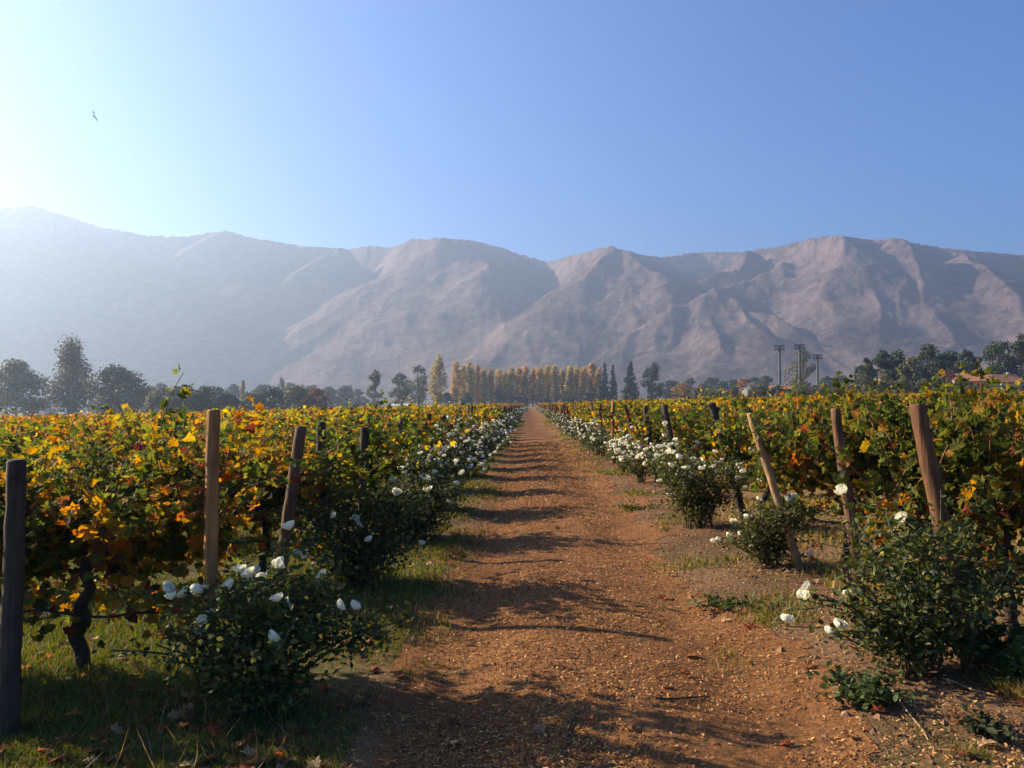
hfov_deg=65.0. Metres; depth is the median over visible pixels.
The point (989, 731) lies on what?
weed
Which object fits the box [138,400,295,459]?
grapevine
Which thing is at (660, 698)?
stick
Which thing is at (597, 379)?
poplar tree
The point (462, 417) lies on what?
grapevine
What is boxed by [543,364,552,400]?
poplar tree
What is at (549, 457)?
bark chips
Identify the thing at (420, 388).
broadleaf tree
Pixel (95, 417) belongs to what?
grapevine
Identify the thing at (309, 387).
distant tree
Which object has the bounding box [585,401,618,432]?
grapevine
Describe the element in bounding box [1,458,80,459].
trellis wire
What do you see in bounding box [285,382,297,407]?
distant tree
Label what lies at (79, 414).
grapevine
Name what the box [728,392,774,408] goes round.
grapevine
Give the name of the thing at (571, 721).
stick
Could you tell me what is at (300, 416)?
grapevine
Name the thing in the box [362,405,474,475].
grapevine
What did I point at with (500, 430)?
rose bush
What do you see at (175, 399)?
shrub tree
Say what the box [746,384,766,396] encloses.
shrub
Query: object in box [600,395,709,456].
grapevine
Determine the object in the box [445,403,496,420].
grapevine
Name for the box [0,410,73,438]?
grapevine
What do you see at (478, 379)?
poplar tree
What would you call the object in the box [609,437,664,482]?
rose bush
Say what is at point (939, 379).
shrub
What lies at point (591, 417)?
grapevine
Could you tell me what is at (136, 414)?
grapevine
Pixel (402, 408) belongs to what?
grapevine
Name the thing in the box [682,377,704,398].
distant tree
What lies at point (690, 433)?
grapevine
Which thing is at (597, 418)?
grapevine
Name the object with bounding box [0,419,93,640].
grapevine
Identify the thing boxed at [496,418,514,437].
rose bush
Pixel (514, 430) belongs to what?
rose bush
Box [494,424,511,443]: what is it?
rose bush
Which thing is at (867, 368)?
grove tree
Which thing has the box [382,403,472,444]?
grapevine
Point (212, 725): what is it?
fallen leaves
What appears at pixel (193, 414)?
grapevine
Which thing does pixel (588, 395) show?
shrub tree
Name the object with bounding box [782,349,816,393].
eucalyptus tree
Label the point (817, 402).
grapevine
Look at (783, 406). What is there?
grapevine
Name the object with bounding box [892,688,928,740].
stick
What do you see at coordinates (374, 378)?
eucalyptus tree
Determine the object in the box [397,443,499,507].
rose bush
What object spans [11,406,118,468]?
grapevine
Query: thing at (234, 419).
grapevine
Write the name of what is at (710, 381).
distant tree
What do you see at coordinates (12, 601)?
vineyard post
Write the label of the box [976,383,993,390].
shrub
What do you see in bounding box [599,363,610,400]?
conifer tree
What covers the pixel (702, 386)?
broadleaf tree
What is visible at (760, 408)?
grapevine
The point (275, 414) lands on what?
grapevine
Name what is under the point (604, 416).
grapevine
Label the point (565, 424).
rose bush
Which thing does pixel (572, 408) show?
grapevine
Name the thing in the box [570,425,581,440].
rose bush
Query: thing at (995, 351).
grove tree
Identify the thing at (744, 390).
house
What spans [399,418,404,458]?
vineyard post
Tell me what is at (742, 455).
grapevine
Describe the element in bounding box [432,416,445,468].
vineyard post
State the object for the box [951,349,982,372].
grove tree
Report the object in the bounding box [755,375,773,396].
distant tree
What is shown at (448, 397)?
shrub tree
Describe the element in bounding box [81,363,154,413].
broadleaf tree
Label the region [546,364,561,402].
poplar tree
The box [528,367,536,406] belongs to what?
poplar tree
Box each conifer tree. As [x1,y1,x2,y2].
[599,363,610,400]
[609,365,617,400]
[621,361,640,400]
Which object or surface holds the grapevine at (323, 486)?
on the ground at (346, 679)
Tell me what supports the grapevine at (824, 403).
on the ground at (346, 679)
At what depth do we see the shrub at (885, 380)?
202.16 m
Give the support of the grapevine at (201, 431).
on the ground at (346, 679)
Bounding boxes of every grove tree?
[853,357,882,394]
[870,350,897,392]
[887,349,908,388]
[894,356,930,392]
[916,342,949,390]
[932,351,958,383]
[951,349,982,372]
[979,340,1023,377]
[1009,332,1023,377]
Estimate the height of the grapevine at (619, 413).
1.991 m
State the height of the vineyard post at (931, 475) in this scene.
1.693 m
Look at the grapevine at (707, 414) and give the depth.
18.74 m
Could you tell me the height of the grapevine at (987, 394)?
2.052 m
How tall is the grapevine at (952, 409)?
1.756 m
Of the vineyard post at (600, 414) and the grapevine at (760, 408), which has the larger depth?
the vineyard post at (600, 414)
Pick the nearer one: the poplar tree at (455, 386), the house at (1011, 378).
the house at (1011, 378)
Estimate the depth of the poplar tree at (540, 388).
468.77 m
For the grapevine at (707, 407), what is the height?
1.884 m
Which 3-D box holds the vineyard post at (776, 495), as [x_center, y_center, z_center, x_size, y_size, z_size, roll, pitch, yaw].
[2.469,1.077,7.465,0.566,1.614,0.086,0,-1,-1]
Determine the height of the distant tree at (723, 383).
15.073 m
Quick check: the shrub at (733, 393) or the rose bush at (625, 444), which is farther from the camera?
the shrub at (733, 393)
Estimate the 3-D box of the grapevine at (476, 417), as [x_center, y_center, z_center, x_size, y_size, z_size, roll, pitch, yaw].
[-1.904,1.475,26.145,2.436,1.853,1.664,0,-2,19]
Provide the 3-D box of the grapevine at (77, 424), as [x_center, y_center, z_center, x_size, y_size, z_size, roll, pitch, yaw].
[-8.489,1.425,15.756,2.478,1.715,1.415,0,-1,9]
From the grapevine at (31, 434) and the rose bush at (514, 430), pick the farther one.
the rose bush at (514, 430)
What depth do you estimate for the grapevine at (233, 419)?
23.70 m
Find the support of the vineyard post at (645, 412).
on the ground at (346, 679)
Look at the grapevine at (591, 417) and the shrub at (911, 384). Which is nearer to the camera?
the grapevine at (591, 417)
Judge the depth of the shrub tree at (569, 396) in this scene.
453.76 m
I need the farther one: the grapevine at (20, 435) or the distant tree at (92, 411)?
the distant tree at (92, 411)
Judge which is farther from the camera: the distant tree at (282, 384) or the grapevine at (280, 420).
the distant tree at (282, 384)
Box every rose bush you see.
[91,520,438,723]
[249,470,443,589]
[357,465,466,539]
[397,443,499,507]
[427,416,493,484]
[431,423,516,476]
[451,413,508,466]
[467,412,505,458]
[473,415,503,445]
[483,417,500,447]
[488,412,517,429]
[490,421,515,437]
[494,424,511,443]
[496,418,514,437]
[500,412,522,425]
[557,420,585,432]
[559,414,574,426]
[560,426,585,437]
[567,411,597,444]
[570,418,610,450]
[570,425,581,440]
[579,422,615,456]
[582,427,631,463]
[604,426,644,472]
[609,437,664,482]
[635,421,711,497]
[646,431,761,529]
[710,488,841,565]
[769,483,1023,680]
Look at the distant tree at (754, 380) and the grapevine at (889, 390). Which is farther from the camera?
the distant tree at (754, 380)
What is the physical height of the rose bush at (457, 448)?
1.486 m
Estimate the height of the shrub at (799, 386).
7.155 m
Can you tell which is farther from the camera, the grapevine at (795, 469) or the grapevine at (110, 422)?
the grapevine at (110, 422)
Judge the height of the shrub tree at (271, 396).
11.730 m
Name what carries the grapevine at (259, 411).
on the ground at (346, 679)
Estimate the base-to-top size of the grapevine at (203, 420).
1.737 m
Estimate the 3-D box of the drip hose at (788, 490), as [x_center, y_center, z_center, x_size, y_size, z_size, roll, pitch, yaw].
[6.610,1.283,10.376,7.351,0.248,0.015,0,-1,1]
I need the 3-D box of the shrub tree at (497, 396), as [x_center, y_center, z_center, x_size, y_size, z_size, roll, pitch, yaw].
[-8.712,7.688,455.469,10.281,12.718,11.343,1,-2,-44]
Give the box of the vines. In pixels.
[0,389,1023,428]
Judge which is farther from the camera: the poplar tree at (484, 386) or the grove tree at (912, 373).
the poplar tree at (484, 386)
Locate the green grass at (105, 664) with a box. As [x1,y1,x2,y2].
[0,449,501,767]
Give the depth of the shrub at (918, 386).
203.09 m
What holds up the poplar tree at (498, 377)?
on the ground at (346, 679)
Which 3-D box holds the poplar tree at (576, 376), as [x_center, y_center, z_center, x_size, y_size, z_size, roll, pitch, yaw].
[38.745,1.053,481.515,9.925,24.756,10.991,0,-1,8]
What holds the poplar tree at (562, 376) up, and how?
on the ground at (346, 679)
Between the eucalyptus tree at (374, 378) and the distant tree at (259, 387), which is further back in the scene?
the distant tree at (259, 387)
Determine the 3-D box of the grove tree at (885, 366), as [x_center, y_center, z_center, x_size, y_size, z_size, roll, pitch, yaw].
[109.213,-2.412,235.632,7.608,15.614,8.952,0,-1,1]
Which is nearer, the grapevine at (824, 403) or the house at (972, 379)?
the grapevine at (824, 403)
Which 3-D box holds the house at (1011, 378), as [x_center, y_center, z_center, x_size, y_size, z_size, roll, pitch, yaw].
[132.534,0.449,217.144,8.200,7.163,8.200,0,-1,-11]
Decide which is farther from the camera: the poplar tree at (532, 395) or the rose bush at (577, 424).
the poplar tree at (532, 395)
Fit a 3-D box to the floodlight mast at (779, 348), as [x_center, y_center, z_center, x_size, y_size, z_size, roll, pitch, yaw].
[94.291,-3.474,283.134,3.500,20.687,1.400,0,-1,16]
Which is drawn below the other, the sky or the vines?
the vines
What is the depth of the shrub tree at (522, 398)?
453.28 m
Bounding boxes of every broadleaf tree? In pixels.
[0,358,52,415]
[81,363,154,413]
[388,372,412,403]
[401,364,430,402]
[640,363,664,398]
[670,382,692,398]
[689,382,714,398]
[737,377,754,396]
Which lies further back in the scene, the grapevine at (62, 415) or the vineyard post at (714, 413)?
the grapevine at (62, 415)
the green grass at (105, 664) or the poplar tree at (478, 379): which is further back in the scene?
the poplar tree at (478, 379)
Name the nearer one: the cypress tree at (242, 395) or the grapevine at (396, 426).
the grapevine at (396, 426)
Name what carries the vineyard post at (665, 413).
on the ground at (346, 679)
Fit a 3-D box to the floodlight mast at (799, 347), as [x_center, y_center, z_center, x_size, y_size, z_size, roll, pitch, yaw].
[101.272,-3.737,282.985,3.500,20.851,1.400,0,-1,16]
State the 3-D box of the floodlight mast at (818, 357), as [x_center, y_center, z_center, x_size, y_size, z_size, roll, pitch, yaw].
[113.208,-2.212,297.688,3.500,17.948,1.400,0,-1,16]
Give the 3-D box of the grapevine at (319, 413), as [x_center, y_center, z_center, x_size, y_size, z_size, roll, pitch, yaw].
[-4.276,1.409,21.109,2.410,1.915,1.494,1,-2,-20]
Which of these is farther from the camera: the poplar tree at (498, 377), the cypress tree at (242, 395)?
the poplar tree at (498, 377)
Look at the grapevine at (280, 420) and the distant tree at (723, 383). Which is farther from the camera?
the distant tree at (723, 383)
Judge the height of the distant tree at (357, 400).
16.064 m
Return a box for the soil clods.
[589,471,1023,767]
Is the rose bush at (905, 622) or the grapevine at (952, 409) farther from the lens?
the grapevine at (952, 409)
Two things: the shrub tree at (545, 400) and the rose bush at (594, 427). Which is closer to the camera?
the rose bush at (594, 427)
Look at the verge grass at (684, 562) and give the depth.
6.54 m
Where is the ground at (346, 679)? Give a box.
[0,405,1023,767]
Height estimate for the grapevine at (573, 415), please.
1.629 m
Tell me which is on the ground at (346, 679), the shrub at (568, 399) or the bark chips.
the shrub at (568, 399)
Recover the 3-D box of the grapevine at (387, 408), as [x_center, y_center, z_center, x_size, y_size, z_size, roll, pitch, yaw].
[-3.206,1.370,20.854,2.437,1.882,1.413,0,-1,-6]
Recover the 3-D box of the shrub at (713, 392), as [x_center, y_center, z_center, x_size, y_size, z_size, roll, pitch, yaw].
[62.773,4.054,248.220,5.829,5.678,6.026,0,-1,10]
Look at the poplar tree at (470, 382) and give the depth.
469.83 m
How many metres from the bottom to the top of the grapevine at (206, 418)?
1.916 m
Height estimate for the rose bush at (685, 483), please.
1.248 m
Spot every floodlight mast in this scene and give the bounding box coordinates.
[774,345,784,384]
[794,344,804,393]
[812,354,822,386]
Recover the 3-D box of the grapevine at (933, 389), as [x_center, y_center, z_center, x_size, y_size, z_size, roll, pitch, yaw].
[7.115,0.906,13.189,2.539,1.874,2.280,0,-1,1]
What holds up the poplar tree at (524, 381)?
on the ground at (346, 679)
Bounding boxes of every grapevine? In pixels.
[0,363,326,672]
[0,402,270,588]
[0,407,51,448]
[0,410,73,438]
[0,412,128,492]
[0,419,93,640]
[1,413,116,489]
[5,412,40,426]
[9,413,147,441]
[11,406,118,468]
[16,406,123,442]
[31,410,116,437]
[43,418,220,492]
[66,412,111,427]
[73,409,206,461]
[87,412,206,434]
[90,406,181,429]
[108,412,418,575]
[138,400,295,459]
[141,406,234,431]
[144,401,278,446]
[147,397,333,538]
[156,412,205,422]
[190,405,243,422]
[194,412,310,438]
[196,409,265,424]
[197,411,293,429]
[199,407,312,441]
[204,405,357,486]
[228,388,447,524]
[230,407,294,426]
[238,403,287,420]
[244,407,354,432]
[246,405,343,430]
[260,405,317,420]
[269,409,401,463]
[274,406,355,423]
[293,393,468,506]
[301,395,419,439]
[306,401,388,427]
[309,406,351,416]
[342,401,429,432]
[346,397,458,476]
[354,403,422,416]
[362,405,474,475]
[364,400,437,428]
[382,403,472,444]
[412,401,488,434]
[415,406,497,442]
[438,407,491,422]
[440,404,466,412]
[444,402,498,422]
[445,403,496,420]
[453,405,499,419]
[565,400,608,419]
[567,403,595,422]
[568,404,589,418]
[575,401,627,421]
[580,403,640,435]
[584,403,637,435]
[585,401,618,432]
[591,389,685,456]
[592,398,678,443]
[594,399,633,407]
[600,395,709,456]
[602,398,660,434]
[613,388,736,457]
[629,399,692,432]
[637,397,723,424]
[639,388,782,495]
[655,398,705,409]
[668,395,773,464]
[671,391,798,471]
[678,377,876,518]
[695,392,770,415]
[716,371,941,564]
[727,385,866,495]
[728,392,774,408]
[728,393,811,450]
[752,359,1023,631]
[756,399,883,460]
[773,397,943,518]
[778,393,841,413]
[790,391,871,408]
[819,385,933,410]
[871,371,1023,560]
[878,382,1019,449]
[891,391,998,499]
[966,379,1023,440]
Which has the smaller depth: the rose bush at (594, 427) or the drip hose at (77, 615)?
the drip hose at (77, 615)
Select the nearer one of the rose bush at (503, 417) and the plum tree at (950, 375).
the rose bush at (503, 417)
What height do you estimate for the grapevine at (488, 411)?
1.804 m
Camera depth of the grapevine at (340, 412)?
18.08 m
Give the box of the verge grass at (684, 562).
[168,420,998,760]
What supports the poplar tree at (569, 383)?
on the ground at (346, 679)
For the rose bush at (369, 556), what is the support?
on the ground at (346, 679)
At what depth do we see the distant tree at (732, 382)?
570.28 m
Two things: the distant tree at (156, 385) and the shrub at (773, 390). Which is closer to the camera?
the shrub at (773, 390)
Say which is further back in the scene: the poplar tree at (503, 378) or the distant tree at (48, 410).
the distant tree at (48, 410)
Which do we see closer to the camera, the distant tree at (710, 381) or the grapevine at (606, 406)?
the grapevine at (606, 406)
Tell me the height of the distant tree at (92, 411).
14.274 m
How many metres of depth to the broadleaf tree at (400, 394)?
450.16 m
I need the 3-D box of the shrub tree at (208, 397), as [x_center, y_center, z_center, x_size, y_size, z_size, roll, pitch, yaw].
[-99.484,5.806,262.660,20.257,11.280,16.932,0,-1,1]
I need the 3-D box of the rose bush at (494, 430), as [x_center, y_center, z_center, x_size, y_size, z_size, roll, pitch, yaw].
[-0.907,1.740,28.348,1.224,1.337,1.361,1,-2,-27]
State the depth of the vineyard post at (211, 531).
4.47 m
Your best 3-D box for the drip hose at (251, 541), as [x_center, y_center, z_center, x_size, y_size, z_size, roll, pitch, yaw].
[-4.615,1.498,7.500,5.168,0.197,0.015,0,-1,1]
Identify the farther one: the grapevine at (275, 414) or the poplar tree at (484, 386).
the poplar tree at (484, 386)
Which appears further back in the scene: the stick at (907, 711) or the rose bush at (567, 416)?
the rose bush at (567, 416)
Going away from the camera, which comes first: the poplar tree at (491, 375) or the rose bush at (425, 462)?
the rose bush at (425, 462)
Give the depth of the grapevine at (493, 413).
31.64 m
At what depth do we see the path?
4.98 m
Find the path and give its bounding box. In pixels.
[365,408,880,767]
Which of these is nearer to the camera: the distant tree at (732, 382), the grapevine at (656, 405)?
the grapevine at (656, 405)
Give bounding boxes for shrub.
[564,397,574,401]
[708,388,722,397]
[724,386,743,397]
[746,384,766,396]
[768,384,787,396]
[789,381,807,395]
[808,382,831,395]
[835,382,851,394]
[857,373,877,393]
[874,374,898,393]
[894,375,915,393]
[913,378,929,391]
[932,376,951,391]
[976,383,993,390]
[1004,383,1023,389]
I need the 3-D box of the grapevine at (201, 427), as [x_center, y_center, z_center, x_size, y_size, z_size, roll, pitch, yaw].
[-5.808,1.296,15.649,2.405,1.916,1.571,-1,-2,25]
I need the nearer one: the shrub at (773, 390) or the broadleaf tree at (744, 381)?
the shrub at (773, 390)
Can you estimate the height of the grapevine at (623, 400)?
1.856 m
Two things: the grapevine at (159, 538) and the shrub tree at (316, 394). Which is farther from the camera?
the shrub tree at (316, 394)
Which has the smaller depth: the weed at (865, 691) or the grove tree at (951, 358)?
the weed at (865, 691)
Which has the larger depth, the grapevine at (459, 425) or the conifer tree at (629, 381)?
the conifer tree at (629, 381)
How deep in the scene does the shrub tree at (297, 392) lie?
298.14 m
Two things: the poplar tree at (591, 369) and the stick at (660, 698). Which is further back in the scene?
the poplar tree at (591, 369)
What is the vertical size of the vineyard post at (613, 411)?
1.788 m
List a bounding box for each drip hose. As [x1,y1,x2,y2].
[23,608,158,617]
[227,537,278,543]
[738,486,918,491]
[812,519,925,524]
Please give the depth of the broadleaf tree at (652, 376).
451.56 m
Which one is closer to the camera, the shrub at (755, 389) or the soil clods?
the soil clods
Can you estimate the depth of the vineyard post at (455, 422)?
20.80 m
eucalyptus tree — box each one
[47,333,99,414]
[365,369,383,405]
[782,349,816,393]
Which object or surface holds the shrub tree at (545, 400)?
on the ground at (346, 679)
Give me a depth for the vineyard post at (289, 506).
6.44 m
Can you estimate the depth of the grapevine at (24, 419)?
23.62 m
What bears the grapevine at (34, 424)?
on the ground at (346, 679)
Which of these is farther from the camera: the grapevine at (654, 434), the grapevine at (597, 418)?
the grapevine at (597, 418)
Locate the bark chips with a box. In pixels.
[197,441,1023,767]
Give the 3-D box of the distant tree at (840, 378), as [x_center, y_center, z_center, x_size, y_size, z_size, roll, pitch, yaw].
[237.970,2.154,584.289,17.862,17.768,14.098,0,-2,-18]
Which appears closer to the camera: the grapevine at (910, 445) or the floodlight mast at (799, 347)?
the grapevine at (910, 445)
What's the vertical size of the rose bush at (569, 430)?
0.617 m
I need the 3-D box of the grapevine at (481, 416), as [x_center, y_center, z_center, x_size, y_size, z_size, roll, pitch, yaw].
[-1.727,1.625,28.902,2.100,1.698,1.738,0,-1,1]
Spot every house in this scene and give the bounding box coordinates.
[740,386,752,395]
[768,384,791,395]
[949,373,990,390]
[988,372,1023,389]
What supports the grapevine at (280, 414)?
on the ground at (346, 679)
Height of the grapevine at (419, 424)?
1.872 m
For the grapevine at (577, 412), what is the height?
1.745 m
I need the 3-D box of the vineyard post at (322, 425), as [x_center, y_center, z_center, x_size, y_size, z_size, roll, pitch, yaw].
[-2.169,1.236,9.064,0.142,1.615,0.136,0,-1,1]
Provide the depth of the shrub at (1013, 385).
201.94 m
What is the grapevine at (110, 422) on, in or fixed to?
on the ground at (346, 679)
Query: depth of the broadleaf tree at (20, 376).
287.14 m
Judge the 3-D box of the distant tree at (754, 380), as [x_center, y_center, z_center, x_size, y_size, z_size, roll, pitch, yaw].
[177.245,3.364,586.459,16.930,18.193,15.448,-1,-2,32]
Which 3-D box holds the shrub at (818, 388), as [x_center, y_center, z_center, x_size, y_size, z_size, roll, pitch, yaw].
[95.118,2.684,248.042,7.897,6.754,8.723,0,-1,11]
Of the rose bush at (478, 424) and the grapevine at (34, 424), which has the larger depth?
the rose bush at (478, 424)
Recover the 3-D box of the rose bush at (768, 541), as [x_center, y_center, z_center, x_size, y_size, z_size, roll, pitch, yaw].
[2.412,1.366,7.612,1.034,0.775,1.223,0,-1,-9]
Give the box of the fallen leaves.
[0,469,1023,767]
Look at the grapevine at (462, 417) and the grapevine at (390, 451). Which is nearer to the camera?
the grapevine at (390, 451)
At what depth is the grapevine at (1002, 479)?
5.12 m
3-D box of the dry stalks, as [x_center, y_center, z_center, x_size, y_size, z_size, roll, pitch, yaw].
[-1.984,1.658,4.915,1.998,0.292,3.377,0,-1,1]
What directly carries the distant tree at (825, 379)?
on the ground at (346, 679)
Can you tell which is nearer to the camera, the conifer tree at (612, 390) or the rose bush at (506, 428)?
the rose bush at (506, 428)
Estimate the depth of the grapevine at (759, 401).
21.41 m
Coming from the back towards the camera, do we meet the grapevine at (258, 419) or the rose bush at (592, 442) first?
the rose bush at (592, 442)
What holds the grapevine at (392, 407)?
on the ground at (346, 679)
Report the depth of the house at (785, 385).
266.44 m
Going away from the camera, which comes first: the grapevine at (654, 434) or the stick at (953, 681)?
the stick at (953, 681)
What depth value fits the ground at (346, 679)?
4.81 m
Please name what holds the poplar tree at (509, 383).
on the ground at (346, 679)
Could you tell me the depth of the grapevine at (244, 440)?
10.25 m
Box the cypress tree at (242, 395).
[239,380,245,410]
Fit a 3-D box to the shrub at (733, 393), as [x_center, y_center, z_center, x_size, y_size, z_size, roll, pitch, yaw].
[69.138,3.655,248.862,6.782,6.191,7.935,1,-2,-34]
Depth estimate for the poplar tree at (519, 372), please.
481.16 m
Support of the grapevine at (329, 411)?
on the ground at (346, 679)
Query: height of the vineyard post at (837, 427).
1.670 m
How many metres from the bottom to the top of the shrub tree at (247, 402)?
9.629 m
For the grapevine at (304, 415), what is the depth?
15.82 m
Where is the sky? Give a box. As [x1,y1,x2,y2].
[0,0,1023,261]
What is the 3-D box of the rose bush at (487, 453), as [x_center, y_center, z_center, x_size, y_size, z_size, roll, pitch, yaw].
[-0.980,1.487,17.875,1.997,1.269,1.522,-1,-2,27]
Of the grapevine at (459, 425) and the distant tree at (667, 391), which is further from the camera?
the distant tree at (667, 391)
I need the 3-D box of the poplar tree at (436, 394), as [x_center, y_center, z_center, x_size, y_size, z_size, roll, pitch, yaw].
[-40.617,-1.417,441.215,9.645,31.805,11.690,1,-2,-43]
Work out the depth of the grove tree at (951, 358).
240.39 m
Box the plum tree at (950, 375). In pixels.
[944,370,956,391]
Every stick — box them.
[560,709,575,752]
[655,696,710,699]
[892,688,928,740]
[939,677,998,697]
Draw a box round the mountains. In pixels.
[0,205,1023,412]
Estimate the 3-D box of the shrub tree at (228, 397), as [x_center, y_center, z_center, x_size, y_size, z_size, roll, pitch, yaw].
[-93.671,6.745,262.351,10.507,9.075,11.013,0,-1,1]
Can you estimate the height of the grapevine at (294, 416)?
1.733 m
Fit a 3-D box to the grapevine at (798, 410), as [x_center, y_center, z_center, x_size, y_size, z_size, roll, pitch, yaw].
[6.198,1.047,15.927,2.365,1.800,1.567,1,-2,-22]
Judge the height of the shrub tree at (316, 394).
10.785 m
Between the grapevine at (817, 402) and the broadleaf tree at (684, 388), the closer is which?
the grapevine at (817, 402)
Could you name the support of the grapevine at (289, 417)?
on the ground at (346, 679)
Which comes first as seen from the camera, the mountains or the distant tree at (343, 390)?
the distant tree at (343, 390)
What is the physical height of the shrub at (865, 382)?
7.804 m
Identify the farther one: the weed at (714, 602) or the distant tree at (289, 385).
the distant tree at (289, 385)
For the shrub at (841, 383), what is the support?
on the ground at (346, 679)
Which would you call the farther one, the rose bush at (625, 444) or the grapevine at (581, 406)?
the grapevine at (581, 406)
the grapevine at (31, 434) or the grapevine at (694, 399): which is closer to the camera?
the grapevine at (31, 434)
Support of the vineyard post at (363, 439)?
on the ground at (346, 679)
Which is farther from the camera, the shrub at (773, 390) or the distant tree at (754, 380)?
the distant tree at (754, 380)
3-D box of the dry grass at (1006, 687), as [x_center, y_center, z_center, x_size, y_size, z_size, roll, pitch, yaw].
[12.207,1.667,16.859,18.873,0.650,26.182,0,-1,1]
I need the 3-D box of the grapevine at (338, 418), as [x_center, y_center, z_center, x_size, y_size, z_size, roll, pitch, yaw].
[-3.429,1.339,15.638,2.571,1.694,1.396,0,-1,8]
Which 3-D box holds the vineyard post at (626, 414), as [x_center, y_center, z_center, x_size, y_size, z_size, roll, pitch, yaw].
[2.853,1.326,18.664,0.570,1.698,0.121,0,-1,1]
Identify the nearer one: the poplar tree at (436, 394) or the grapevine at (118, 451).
the grapevine at (118, 451)
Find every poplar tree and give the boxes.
[428,354,449,402]
[449,359,463,404]
[458,364,466,402]
[463,360,475,402]
[473,363,481,403]
[478,369,490,403]
[487,367,495,403]
[492,368,504,403]
[501,371,507,403]
[503,367,518,403]
[513,367,522,401]
[518,365,530,401]
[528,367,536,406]
[533,365,546,403]
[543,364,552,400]
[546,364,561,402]
[559,369,566,398]
[564,365,576,398]
[570,366,580,401]
[577,366,588,401]
[586,362,596,400]
[593,367,603,400]
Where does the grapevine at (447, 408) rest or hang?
on the ground at (346, 679)
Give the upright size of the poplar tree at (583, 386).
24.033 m
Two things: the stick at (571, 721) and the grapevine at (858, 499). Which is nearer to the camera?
the stick at (571, 721)
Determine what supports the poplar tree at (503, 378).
on the ground at (346, 679)
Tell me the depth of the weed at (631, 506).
11.90 m
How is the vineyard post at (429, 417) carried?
on the ground at (346, 679)
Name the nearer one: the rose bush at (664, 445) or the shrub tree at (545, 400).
the rose bush at (664, 445)
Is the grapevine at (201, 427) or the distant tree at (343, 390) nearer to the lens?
the grapevine at (201, 427)
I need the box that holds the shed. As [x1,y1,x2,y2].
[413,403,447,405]
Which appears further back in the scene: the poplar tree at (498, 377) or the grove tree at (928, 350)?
the poplar tree at (498, 377)
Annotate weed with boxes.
[613,499,665,509]
[688,590,762,612]
[804,660,928,709]
[948,617,1023,683]
[952,703,1016,743]
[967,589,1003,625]
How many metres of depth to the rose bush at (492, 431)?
25.91 m
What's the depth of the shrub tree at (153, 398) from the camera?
259.38 m
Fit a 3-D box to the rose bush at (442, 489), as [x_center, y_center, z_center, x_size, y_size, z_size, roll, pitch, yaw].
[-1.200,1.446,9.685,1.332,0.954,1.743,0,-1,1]
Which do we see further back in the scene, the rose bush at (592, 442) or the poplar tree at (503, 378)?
the poplar tree at (503, 378)
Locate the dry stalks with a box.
[4,601,379,767]
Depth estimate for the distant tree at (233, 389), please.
562.75 m
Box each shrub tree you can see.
[139,385,179,412]
[157,384,208,411]
[172,385,227,411]
[209,391,243,410]
[240,392,268,410]
[252,386,287,409]
[276,384,314,409]
[299,387,331,407]
[442,392,454,403]
[460,393,476,404]
[485,387,505,403]
[509,394,529,406]
[539,396,551,402]
[560,394,576,401]
[583,391,597,400]
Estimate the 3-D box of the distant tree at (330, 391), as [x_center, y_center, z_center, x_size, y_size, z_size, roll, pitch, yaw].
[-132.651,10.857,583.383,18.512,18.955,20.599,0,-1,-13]
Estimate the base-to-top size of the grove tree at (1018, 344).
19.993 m
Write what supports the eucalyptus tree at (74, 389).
on the ground at (346, 679)
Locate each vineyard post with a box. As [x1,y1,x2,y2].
[0,459,26,737]
[200,410,220,700]
[271,426,306,607]
[313,422,325,552]
[358,427,367,537]
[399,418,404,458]
[423,414,431,452]
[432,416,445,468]
[453,414,457,437]
[598,406,604,455]
[611,401,614,462]
[623,405,641,462]
[643,407,658,480]
[661,405,675,457]
[708,403,746,520]
[747,413,803,570]
[831,408,863,579]
[909,404,980,673]
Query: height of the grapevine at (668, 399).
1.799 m
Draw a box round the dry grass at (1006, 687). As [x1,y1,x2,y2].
[604,445,1023,703]
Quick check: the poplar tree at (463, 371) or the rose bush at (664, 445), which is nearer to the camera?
the rose bush at (664, 445)
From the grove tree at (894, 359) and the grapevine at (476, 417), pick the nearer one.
the grapevine at (476, 417)
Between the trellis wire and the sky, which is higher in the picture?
the sky
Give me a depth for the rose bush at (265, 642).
4.16 m
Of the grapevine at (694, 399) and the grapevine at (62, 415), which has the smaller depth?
the grapevine at (62, 415)
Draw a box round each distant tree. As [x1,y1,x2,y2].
[39,397,60,415]
[85,400,99,414]
[152,381,167,409]
[220,384,240,409]
[250,384,269,393]
[277,377,284,390]
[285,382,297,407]
[298,385,318,402]
[323,386,341,407]
[332,385,355,407]
[345,388,370,406]
[661,380,679,398]
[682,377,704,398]
[702,377,724,391]
[711,380,730,395]
[727,379,742,396]
[750,376,766,395]
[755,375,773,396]
[819,376,836,392]
[831,375,849,391]
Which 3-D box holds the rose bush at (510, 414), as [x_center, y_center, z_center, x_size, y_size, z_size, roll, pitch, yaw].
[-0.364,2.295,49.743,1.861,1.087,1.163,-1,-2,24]
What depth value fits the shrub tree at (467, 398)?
455.08 m
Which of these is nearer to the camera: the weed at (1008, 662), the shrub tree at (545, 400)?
the weed at (1008, 662)
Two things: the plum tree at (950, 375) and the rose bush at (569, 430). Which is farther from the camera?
the plum tree at (950, 375)
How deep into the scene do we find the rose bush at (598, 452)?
23.50 m

